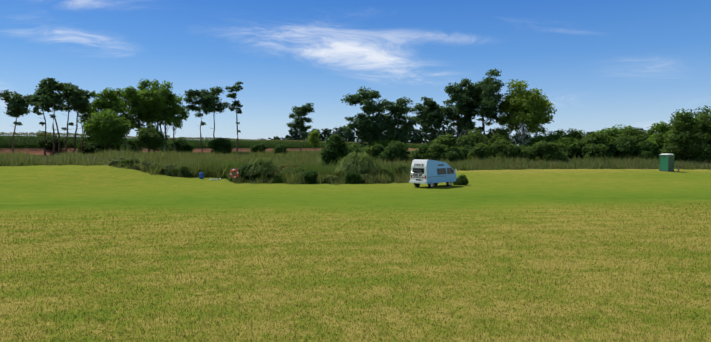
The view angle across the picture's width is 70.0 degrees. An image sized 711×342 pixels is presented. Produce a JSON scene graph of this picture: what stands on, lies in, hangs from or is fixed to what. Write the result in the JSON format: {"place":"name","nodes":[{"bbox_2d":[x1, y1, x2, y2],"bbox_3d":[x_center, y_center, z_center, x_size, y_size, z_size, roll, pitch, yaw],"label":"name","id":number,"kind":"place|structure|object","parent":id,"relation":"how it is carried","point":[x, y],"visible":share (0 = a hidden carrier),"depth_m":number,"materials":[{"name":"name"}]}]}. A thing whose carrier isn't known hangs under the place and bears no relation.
{"place":"outdoors","nodes":[
{"label":"outdoors","id":0,"kind":"place"},
{"bbox_2d":[0,132,427,147],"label":"maize field","id":1,"kind":"structure","parent":0,"point":[244,143],"depth_m":143.18,"materials":[{"name":"green plant"}]},
{"bbox_2d":[0,148,710,341],"bbox_3d":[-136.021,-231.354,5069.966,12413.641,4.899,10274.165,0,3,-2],"label":"ground","id":2,"kind":"structure","parent":0,"point":[73,188],"depth_m":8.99,"materials":[{"name":"green plant"}]},
{"bbox_2d":[0,89,39,152],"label":"pine","id":3,"kind":"object","parent":2,"relation":"on","point":[17,104],"visible":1,"depth_m":89.85,"materials":[{"name":"green plant"}]},
{"bbox_2d":[29,86,56,154],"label":"pine","id":4,"kind":"object","parent":2,"relation":"on","point":[36,111],"visible":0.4,"depth_m":95.72,"materials":[{"name":"green plant"}]},
{"bbox_2d":[38,135,64,149],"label":"shrub","id":5,"kind":"object","parent":2,"relation":"on","point":[48,144],"visible":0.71,"depth_m":103.10,"materials":[{"name":"green plant"}]},
{"bbox_2d":[36,77,67,152],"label":"pine","id":6,"kind":"object","parent":2,"relation":"on","point":[53,84],"visible":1,"depth_m":92.98,"materials":[{"name":"green plant"}]},
{"bbox_2d":[39,82,64,154],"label":"pine","id":7,"kind":"object","parent":2,"relation":"on","point":[52,115],"visible":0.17,"depth_m":99.39,"materials":[{"name":"green plant"}]},
{"bbox_2d":[58,82,84,152],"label":"pine","id":8,"kind":"object","parent":2,"relation":"on","point":[64,96],"visible":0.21,"depth_m":99.33,"materials":[{"name":"green plant"}]},
{"bbox_2d":[60,85,90,152],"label":"pine","id":9,"kind":"object","parent":2,"relation":"on","point":[75,92],"visible":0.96,"depth_m":96.95,"materials":[{"name":"green plant"}]},
{"bbox_2d":[78,90,94,152],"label":"pine","id":10,"kind":"object","parent":2,"relation":"on","point":[81,98],"visible":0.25,"depth_m":101.81,"materials":[{"name":"green plant"}]},
{"bbox_2d":[76,141,102,153],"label":"shrub","id":11,"kind":"object","parent":2,"relation":"on","point":[89,148],"visible":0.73,"depth_m":103.59,"materials":[{"name":"green plant"}]},
{"bbox_2d":[76,91,103,151],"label":"tree","id":12,"kind":"object","parent":2,"relation":"on","point":[84,116],"visible":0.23,"depth_m":100.38,"materials":[{"name":"green plant"}]},
{"bbox_2d":[81,109,131,149],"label":"round tree","id":13,"kind":"object","parent":2,"relation":"on","point":[109,127],"visible":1,"depth_m":92.70,"materials":[{"name":"green plant"}]},
{"bbox_2d":[98,140,115,151],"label":"shrub","id":14,"kind":"object","parent":2,"relation":"on","point":[113,147],"visible":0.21,"depth_m":107.03,"materials":[{"name":"green plant"}]},
{"bbox_2d":[87,87,128,149],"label":"tree","id":15,"kind":"object","parent":2,"relation":"on","point":[111,100],"visible":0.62,"depth_m":97.30,"materials":[{"name":"green plant"}]},
{"bbox_2d":[107,157,125,165],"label":"pond shrub","id":16,"kind":"object","parent":2,"relation":"on","point":[114,161],"visible":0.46,"depth_m":53.91,"materials":[{"name":"green plant"}]},
{"bbox_2d":[112,88,140,148],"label":"tree","id":17,"kind":"object","parent":2,"relation":"on","point":[127,116],"visible":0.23,"depth_m":105.42,"materials":[{"name":"green plant"}]},
{"bbox_2d":[119,158,139,167],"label":"pond shrub","id":18,"kind":"object","parent":2,"relation":"on","point":[127,161],"visible":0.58,"depth_m":53.39,"materials":[{"name":"green plant"}]},
{"bbox_2d":[120,139,142,152],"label":"shrub","id":19,"kind":"object","parent":2,"relation":"on","point":[130,145],"visible":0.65,"depth_m":111.94,"materials":[{"name":"green plant"}]},
{"bbox_2d":[119,86,150,152],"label":"tree","id":20,"kind":"object","parent":2,"relation":"on","point":[132,94],"visible":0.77,"depth_m":102.34,"materials":[{"name":"green plant"}]},
{"bbox_2d":[134,159,150,170],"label":"pond shrub","id":21,"kind":"object","parent":2,"relation":"on","point":[143,163],"visible":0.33,"depth_m":52.72,"materials":[{"name":"green plant"}]},
{"bbox_2d":[136,78,151,150],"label":"tree","id":22,"kind":"object","parent":2,"relation":"on","point":[142,85],"visible":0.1,"depth_m":107.22,"materials":[{"name":"green plant"}]},
{"bbox_2d":[132,124,169,151],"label":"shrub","id":23,"kind":"object","parent":2,"relation":"on","point":[151,136],"visible":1,"depth_m":97.42,"materials":[{"name":"green plant"}]},
{"bbox_2d":[136,79,170,151],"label":"tree","id":24,"kind":"object","parent":2,"relation":"on","point":[148,99],"visible":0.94,"depth_m":101.53,"materials":[{"name":"green plant"}]},
{"bbox_2d":[149,164,164,169],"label":"pond shrub","id":25,"kind":"object","parent":2,"relation":"on","point":[152,165],"visible":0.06,"depth_m":52.16,"materials":[{"name":"green plant"}]},
{"bbox_2d":[146,83,171,151],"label":"tree","id":26,"kind":"object","parent":2,"relation":"on","point":[147,117],"depth_m":107.09,"materials":[{"name":"green plant"}]},
{"bbox_2d":[150,80,180,150],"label":"tree","id":27,"kind":"object","parent":2,"relation":"on","point":[170,97],"visible":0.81,"depth_m":104.25,"materials":[{"name":"green plant"}]},
{"bbox_2d":[158,164,178,175],"bbox_3d":[-18.928,-0.010,52.191,2.521,1.573,2.234,2,3,38],"label":"pond shrub","id":28,"kind":"object","parent":2,"relation":"on","point":[171,168],"visible":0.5,"depth_m":51.55,"materials":[{"name":"green plant"}]},
{"bbox_2d":[160,141,177,151],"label":"shrub","id":29,"kind":"object","parent":2,"relation":"on","point":[170,144],"visible":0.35,"depth_m":118.99,"materials":[{"name":"green plant"}]},
{"bbox_2d":[165,94,189,150],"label":"tree","id":30,"kind":"object","parent":2,"relation":"on","point":[182,116],"visible":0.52,"depth_m":108.17,"materials":[{"name":"green plant"}]},
{"bbox_2d":[173,165,192,176],"bbox_3d":[-17.800,0.101,52.235,2.396,1.510,2.179,0,3,-2],"label":"pond shrub","id":31,"kind":"object","parent":2,"relation":"on","point":[185,171],"visible":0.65,"depth_m":51.58,"materials":[{"name":"green plant"}]},
{"bbox_2d":[175,137,194,151],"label":"shrub","id":32,"kind":"object","parent":2,"relation":"on","point":[182,144],"visible":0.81,"depth_m":119.32,"materials":[{"name":"green plant"}]},
{"bbox_2d":[183,89,213,151],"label":"pine","id":33,"kind":"object","parent":2,"relation":"on","point":[201,98],"visible":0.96,"depth_m":118.31,"materials":[{"name":"green plant"}]},
{"bbox_2d":[199,172,203,178],"bbox_3d":[-15.451,0.475,50.913,0.430,0.645,0.430,0,3,-2],"label":"blue barrel","id":34,"kind":"object","parent":2,"relation":"on","point":[201,175],"visible":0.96,"depth_m":50.77,"materials":[{"name":"blue plastic"}]},
{"bbox_2d":[200,86,229,138],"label":"pine","id":35,"kind":"object","parent":2,"relation":"on","point":[215,92],"visible":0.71,"depth_m":122.03,"materials":[{"name":"green plant"}]},
{"bbox_2d":[208,137,232,154],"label":"shrub","id":36,"kind":"object","parent":2,"relation":"on","point":[221,145],"visible":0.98,"depth_m":114.27,"materials":[{"name":"green plant"}]},
{"bbox_2d":[225,81,242,150],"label":"pine","id":37,"kind":"object","parent":2,"relation":"on","point":[235,103],"visible":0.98,"depth_m":124.59,"materials":[{"name":"green plant"}]},
{"bbox_2d":[230,168,238,182],"bbox_3d":[-11.262,0.560,47.255,0.860,1.600,0.240,0,3,6],"label":"life ring station","id":38,"kind":"object","parent":2,"relation":"on","point":[234,173],"visible":1,"depth_m":47.20,"materials":[{"name":"red plastic"}]},
{"bbox_2d":[229,163,256,181],"bbox_3d":[-10.859,0.287,49.615,2.944,2.209,3.222,0,3,-2],"label":"pond shrub","id":39,"kind":"object","parent":2,"relation":"on","point":[243,167],"visible":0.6,"depth_m":48.67,"materials":[{"name":"green plant"}]},
{"bbox_2d":[249,143,267,152],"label":"shrub","id":40,"kind":"object","parent":2,"relation":"on","point":[258,147],"visible":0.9,"depth_m":129.12,"materials":[{"name":"green plant"}]},
{"bbox_2d":[246,157,284,180],"bbox_3d":[-8.918,-0.146,49.534,4.526,2.515,4.413,0,3,-2],"label":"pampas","id":41,"kind":"object","parent":2,"relation":"on","point":[264,166],"visible":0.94,"depth_m":48.73,"materials":[{"name":"green plant"}]},
{"bbox_2d":[269,174,285,182],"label":"pond shrub","id":42,"kind":"object","parent":2,"relation":"on","point":[278,179],"visible":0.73,"depth_m":48.11,"materials":[{"name":"green plant"}]},
{"bbox_2d":[273,143,288,152],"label":"shrub","id":43,"kind":"object","parent":2,"relation":"on","point":[279,147],"visible":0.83,"depth_m":130.66,"materials":[{"name":"green plant"}]},
{"bbox_2d":[274,163,288,173],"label":"dry grass","id":44,"kind":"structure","parent":2,"relation":"on","point":[282,166],"depth_m":52.89,"materials":[{"name":"plant"}]},
{"bbox_2d":[280,167,305,175],"bbox_3d":[-6.394,0.453,51.724,2.874,1.830,2.555,-2,3,-40],"label":"pond shrub","id":45,"kind":"object","parent":2,"relation":"on","point":[300,169],"visible":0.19,"depth_m":51.22,"materials":[{"name":"green plant"}]},
{"bbox_2d":[188,159,410,177],"bbox_3d":[-5.200,-0.292,55.898,24.892,2.365,7.885,0,3,-2],"label":"reed bed","id":46,"kind":"object","parent":2,"relation":"on","point":[316,167],"visible":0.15,"depth_m":53.58,"materials":[{"name":"green plant"}]},
{"bbox_2d":[285,103,314,151],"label":"pine","id":47,"kind":"object","parent":2,"relation":"on","point":[300,112],"visible":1,"depth_m":137.84,"materials":[{"name":"green plant"}]},
{"bbox_2d":[295,170,317,183],"bbox_3d":[-4.696,0.655,48.157,2.433,1.524,2.715,0,3,-2],"label":"pond shrub","id":48,"kind":"object","parent":2,"relation":"on","point":[311,174],"visible":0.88,"depth_m":47.35,"materials":[{"name":"green plant"}]},
{"bbox_2d":[306,129,320,147],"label":"tree","id":49,"kind":"object","parent":2,"relation":"on","point":[314,136],"visible":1,"depth_m":148.57,"materials":[{"name":"green plant"}]},
{"bbox_2d":[325,175,338,183],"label":"pond shrub","id":50,"kind":"object","parent":2,"relation":"on","point":[329,177],"visible":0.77,"depth_m":47.48,"materials":[{"name":"green plant"}]},
{"bbox_2d":[320,133,349,167],"bbox_3d":[-2.504,-1.902,60.976,3.679,5.325,3.866,0,3,-2],"label":"bush","id":51,"kind":"object","parent":2,"relation":"on","point":[335,147],"visible":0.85,"depth_m":60.01,"materials":[{"name":"green plant"}]},
{"bbox_2d":[347,145,354,152],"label":"shrub","id":52,"kind":"object","parent":2,"relation":"on","point":[352,148],"visible":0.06,"depth_m":93.52,"materials":[{"name":"green plant"}]},
{"bbox_2d":[342,169,364,183],"bbox_3d":[-0.213,0.663,48.059,2.182,1.680,2.137,0,3,-2],"label":"pond shrub","id":53,"kind":"object","parent":2,"relation":"on","point":[350,175],"visible":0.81,"depth_m":47.43,"materials":[{"name":"green plant"}]},
{"bbox_2d":[0,147,710,184],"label":"tall grass","id":54,"kind":"structure","parent":2,"relation":"on","point":[306,157],"depth_m":72.72,"materials":[{"name":"green plant"}]},
{"bbox_2d":[329,151,383,174],"bbox_3d":[0.177,-0.426,50.757,6.393,3.077,5.961,0,3,-2],"label":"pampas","id":55,"kind":"object","parent":2,"relation":"on","point":[360,163],"visible":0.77,"depth_m":49.73,"materials":[{"name":"green plant"}]},
{"bbox_2d":[2,155,710,169],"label":"field fence","id":56,"kind":"object","parent":2,"relation":"on","point":[457,165],"visible":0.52,"depth_m":72.66,"materials":[{"name":"brown wood"}]},
{"bbox_2d":[350,143,363,148],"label":"bush","id":57,"kind":"object","parent":2,"relation":"on","point":[357,146],"visible":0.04,"depth_m":94.41,"materials":[{"name":"green plant"}]},
{"bbox_2d":[362,173,370,179],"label":"bush","id":58,"kind":"object","parent":2,"relation":"on","point":[365,176],"visible":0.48,"depth_m":48.00,"materials":[{"name":"green plant"}]},
{"bbox_2d":[341,86,396,146],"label":"pine","id":59,"kind":"object","parent":2,"relation":"on","point":[369,127],"visible":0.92,"depth_m":97.53,"materials":[{"name":"green plant"}]},
{"bbox_2d":[358,145,382,161],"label":"shrub","id":60,"kind":"object","parent":2,"relation":"on","point":[368,149],"visible":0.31,"depth_m":88.75,"materials":[{"name":"green plant"}]},
{"bbox_2d":[369,139,389,147],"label":"bush","id":61,"kind":"object","parent":2,"relation":"on","point":[384,143],"visible":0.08,"depth_m":95.38,"materials":[{"name":"green plant"}]},
{"bbox_2d":[373,166,393,178],"bbox_3d":[2.639,0.454,50.818,2.451,1.906,2.649,0,3,-2],"label":"pond shrub","id":62,"kind":"object","parent":2,"relation":"on","point":[382,170],"visible":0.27,"depth_m":50.24,"materials":[{"name":"green plant"}]},
{"bbox_2d":[372,140,406,161],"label":"shrub","id":63,"kind":"object","parent":2,"relation":"on","point":[394,149],"visible":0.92,"depth_m":87.47,"materials":[{"name":"green plant"}]},
{"bbox_2d":[374,97,419,154],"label":"pine","id":64,"kind":"object","parent":2,"relation":"on","point":[398,109],"visible":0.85,"depth_m":100.14,"materials":[{"name":"green plant"}]},
{"bbox_2d":[393,166,410,177],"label":"pond shrub","id":65,"kind":"object","parent":2,"relation":"on","point":[397,169],"visible":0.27,"depth_m":52.88,"materials":[{"name":"green plant"}]},
{"bbox_2d":[401,152,408,159],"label":"shrub","id":66,"kind":"object","parent":2,"relation":"on","point":[405,156],"visible":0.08,"depth_m":92.49,"materials":[{"name":"green plant"}]},
{"bbox_2d":[411,145,434,159],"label":"shrub","id":67,"kind":"object","parent":2,"relation":"on","point":[420,153],"visible":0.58,"depth_m":89.70,"materials":[{"name":"green plant"}]},
{"bbox_2d":[410,103,449,141],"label":"pine","id":68,"kind":"object","parent":2,"relation":"on","point":[423,116],"visible":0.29,"depth_m":106.19,"materials":[{"name":"green plant"}]},
{"bbox_2d":[408,159,456,187],"bbox_3d":[6.587,0.178,43.513,2.170,2.360,5.082,3,4,44],"label":"campervan","id":69,"kind":"object","parent":2,"relation":"on","point":[431,173],"visible":1,"depth_m":42.41,"materials":[{"name":"blue paint"}]},
{"bbox_2d":[414,96,451,140],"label":"pine","id":70,"kind":"object","parent":2,"relation":"on","point":[429,103],"visible":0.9,"depth_m":103.13,"materials":[{"name":"green plant"}]},
{"bbox_2d":[425,142,447,160],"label":"shrub","id":71,"kind":"object","parent":2,"relation":"on","point":[436,149],"visible":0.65,"depth_m":88.62,"materials":[{"name":"green plant"}]},
{"bbox_2d":[426,133,463,149],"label":"bush","id":72,"kind":"object","parent":2,"relation":"on","point":[443,139],"visible":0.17,"depth_m":97.43,"materials":[{"name":"green plant"}]},
{"bbox_2d":[438,146,464,161],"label":"shrub","id":73,"kind":"object","parent":2,"relation":"on","point":[452,154],"visible":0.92,"depth_m":87.65,"materials":[{"name":"green plant"}]},
{"bbox_2d":[441,78,476,146],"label":"pine","id":74,"kind":"object","parent":2,"relation":"on","point":[456,109],"visible":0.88,"depth_m":103.81,"materials":[{"name":"green plant"}]},
{"bbox_2d":[258,125,660,146],"bbox_3d":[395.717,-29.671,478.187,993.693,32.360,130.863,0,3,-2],"label":"treeline","id":75,"kind":"object","parent":2,"relation":"on","point":[415,138],"visible":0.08,"depth_m":481.71,"materials":[{"name":"green plant"}]},
{"bbox_2d":[452,174,468,184],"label":"pond shrub","id":76,"kind":"object","parent":2,"relation":"on","point":[462,179],"visible":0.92,"depth_m":45.39,"materials":[{"name":"green plant"}]},
{"bbox_2d":[449,87,480,134],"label":"pine","id":77,"kind":"object","parent":2,"relation":"on","point":[471,107],"visible":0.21,"depth_m":106.35,"materials":[{"name":"green plant"}]},
{"bbox_2d":[460,137,478,159],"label":"shrub","id":78,"kind":"object","parent":2,"relation":"on","point":[468,145],"visible":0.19,"depth_m":93.64,"materials":[{"name":"green plant"}]},
{"bbox_2d":[455,128,491,146],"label":"bush","id":79,"kind":"object","parent":2,"relation":"on","point":[477,135],"visible":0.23,"depth_m":95.05,"materials":[{"name":"green plant"}]},
{"bbox_2d":[468,142,493,159],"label":"shrub","id":80,"kind":"object","parent":2,"relation":"on","point":[475,151],"visible":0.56,"depth_m":89.40,"materials":[{"name":"green plant"}]},
{"bbox_2d":[458,69,504,136],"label":"pine","id":81,"kind":"object","parent":2,"relation":"on","point":[488,98],"visible":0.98,"depth_m":102.36,"materials":[{"name":"green plant"}]},
{"bbox_2d":[472,68,501,134],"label":"pine","id":82,"kind":"object","parent":2,"relation":"on","point":[478,94],"visible":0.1,"depth_m":108.12,"materials":[{"name":"green plant"}]},
{"bbox_2d":[480,146,495,159],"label":"shrub","id":83,"kind":"object","parent":2,"relation":"on","point":[485,152],"visible":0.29,"depth_m":88.71,"materials":[{"name":"green plant"}]},
{"bbox_2d":[484,127,516,144],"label":"bush","id":84,"kind":"object","parent":2,"relation":"on","point":[498,133],"visible":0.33,"depth_m":98.67,"materials":[{"name":"green plant"}]},
{"bbox_2d":[488,139,520,160],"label":"shrub","id":85,"kind":"object","parent":2,"relation":"on","point":[506,148],"visible":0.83,"depth_m":87.87,"materials":[{"name":"green plant"}]},
{"bbox_2d":[495,106,517,132],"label":"tree","id":86,"kind":"object","parent":2,"relation":"on","point":[506,120],"visible":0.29,"depth_m":107.96,"materials":[{"name":"green plant"}]},
{"bbox_2d":[494,79,556,145],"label":"tree","id":87,"kind":"object","parent":2,"relation":"on","point":[523,104],"visible":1,"depth_m":100.79,"materials":[{"name":"green plant"}]},
{"bbox_2d":[513,146,538,160],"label":"shrub","id":88,"kind":"object","parent":2,"relation":"on","point":[529,151],"visible":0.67,"depth_m":88.04,"materials":[{"name":"green plant"}]},
{"bbox_2d":[526,95,553,136],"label":"tree","id":89,"kind":"object","parent":2,"relation":"on","point":[547,120],"visible":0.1,"depth_m":105.92,"materials":[{"name":"green plant"}]},
{"bbox_2d":[527,127,556,145],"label":"bush","id":90,"kind":"object","parent":2,"relation":"on","point":[539,138],"visible":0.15,"depth_m":98.25,"materials":[{"name":"green plant"}]},
{"bbox_2d":[532,140,567,161],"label":"shrub","id":91,"kind":"object","parent":2,"relation":"on","point":[547,151],"visible":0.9,"depth_m":87.80,"materials":[{"name":"green plant"}]},
{"bbox_2d":[543,131,556,136],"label":"bush","id":92,"kind":"object","parent":2,"relation":"on","point":[551,132],"visible":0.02,"depth_m":105.05,"materials":[{"name":"green plant"}]},
{"bbox_2d":[547,129,580,150],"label":"bush","id":93,"kind":"object","parent":2,"relation":"on","point":[568,140],"visible":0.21,"depth_m":96.25,"materials":[{"name":"green plant"}]},
{"bbox_2d":[555,140,582,159],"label":"shrub","id":94,"kind":"object","parent":2,"relation":"on","point":[570,154],"visible":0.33,"depth_m":93.56,"materials":[{"name":"green plant"}]},
{"bbox_2d":[564,128,586,144],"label":"bush","id":95,"kind":"object","parent":2,"relation":"on","point":[577,134],"visible":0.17,"depth_m":99.86,"materials":[{"name":"green plant"}]},
{"bbox_2d":[574,150,582,158],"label":"shrub","id":96,"kind":"object","parent":2,"relation":"on","point":[579,155],"visible":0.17,"depth_m":93.65,"materials":[{"name":"green plant"}]},
{"bbox_2d":[573,131,612,160],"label":"bush","id":97,"kind":"object","parent":2,"relation":"on","point":[599,141],"visible":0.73,"depth_m":91.47,"materials":[{"name":"green plant"}]},
{"bbox_2d":[580,144,616,158],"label":"shrub","id":98,"kind":"object","parent":2,"relation":"on","point":[608,151],"visible":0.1,"depth_m":91.66,"materials":[{"name":"green plant"}]},
{"bbox_2d":[593,124,637,144],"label":"bush","id":99,"kind":"object","parent":2,"relation":"on","point":[614,130],"visible":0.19,"depth_m":97.56,"materials":[{"name":"green plant"}]},
{"bbox_2d":[609,136,636,159],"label":"shrub","id":100,"kind":"object","parent":2,"relation":"on","point":[623,146],"visible":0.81,"depth_m":90.05,"materials":[{"name":"green plant"}]},
{"bbox_2d":[609,125,647,147],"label":"bush","id":101,"kind":"object","parent":2,"relation":"on","point":[632,133],"visible":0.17,"depth_m":94.35,"materials":[{"name":"green plant"}]},
{"bbox_2d":[633,141,663,160],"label":"shrub","id":102,"kind":"object","parent":2,"relation":"on","point":[648,149],"visible":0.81,"depth_m":89.45,"materials":[{"name":"green plant"}]},
{"bbox_2d":[639,126,659,140],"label":"tree","id":103,"kind":"object","parent":2,"relation":"on","point":[648,133],"visible":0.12,"depth_m":100.55,"materials":[{"name":"green plant"}]},
{"bbox_2d":[646,120,674,151],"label":"tree","id":104,"kind":"object","parent":2,"relation":"on","point":[661,126],"visible":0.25,"depth_m":92.49,"materials":[{"name":"green plant"}]},
{"bbox_2d":[659,154,674,170],"bbox_3d":[39.887,-1.194,65.041,1.240,2.450,1.240,-1,3,-24],"label":"portable toilet","id":105,"kind":"object","parent":2,"relation":"on","point":[666,163],"visible":0.98,"depth_m":64.64,"materials":[{"name":"green plastic"}]},
{"bbox_2d":[652,108,710,161],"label":"tree","id":106,"kind":"object","parent":2,"relation":"on","point":[684,137],"visible":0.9,"depth_m":87.41,"materials":[{"name":"green plant"}]},
{"bbox_2d":[674,147,697,161],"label":"shrub","id":107,"kind":"object","parent":2,"relation":"on","point":[686,158],"visible":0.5,"depth_m":88.57,"materials":[{"name":"green plant"}]},
{"bbox_2d":[691,105,710,158],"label":"tree","id":108,"kind":"object","parent":2,"relation":"on","point":[705,119],"visible":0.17,"depth_m":91.28,"materials":[{"name":"green plant"}]},
{"bbox_2d":[0,0,710,145],"label":"sky","id":109,"kind":"structure","parent":0,"point":[602,64],"materials":[{"name":"blue"}]}
]}

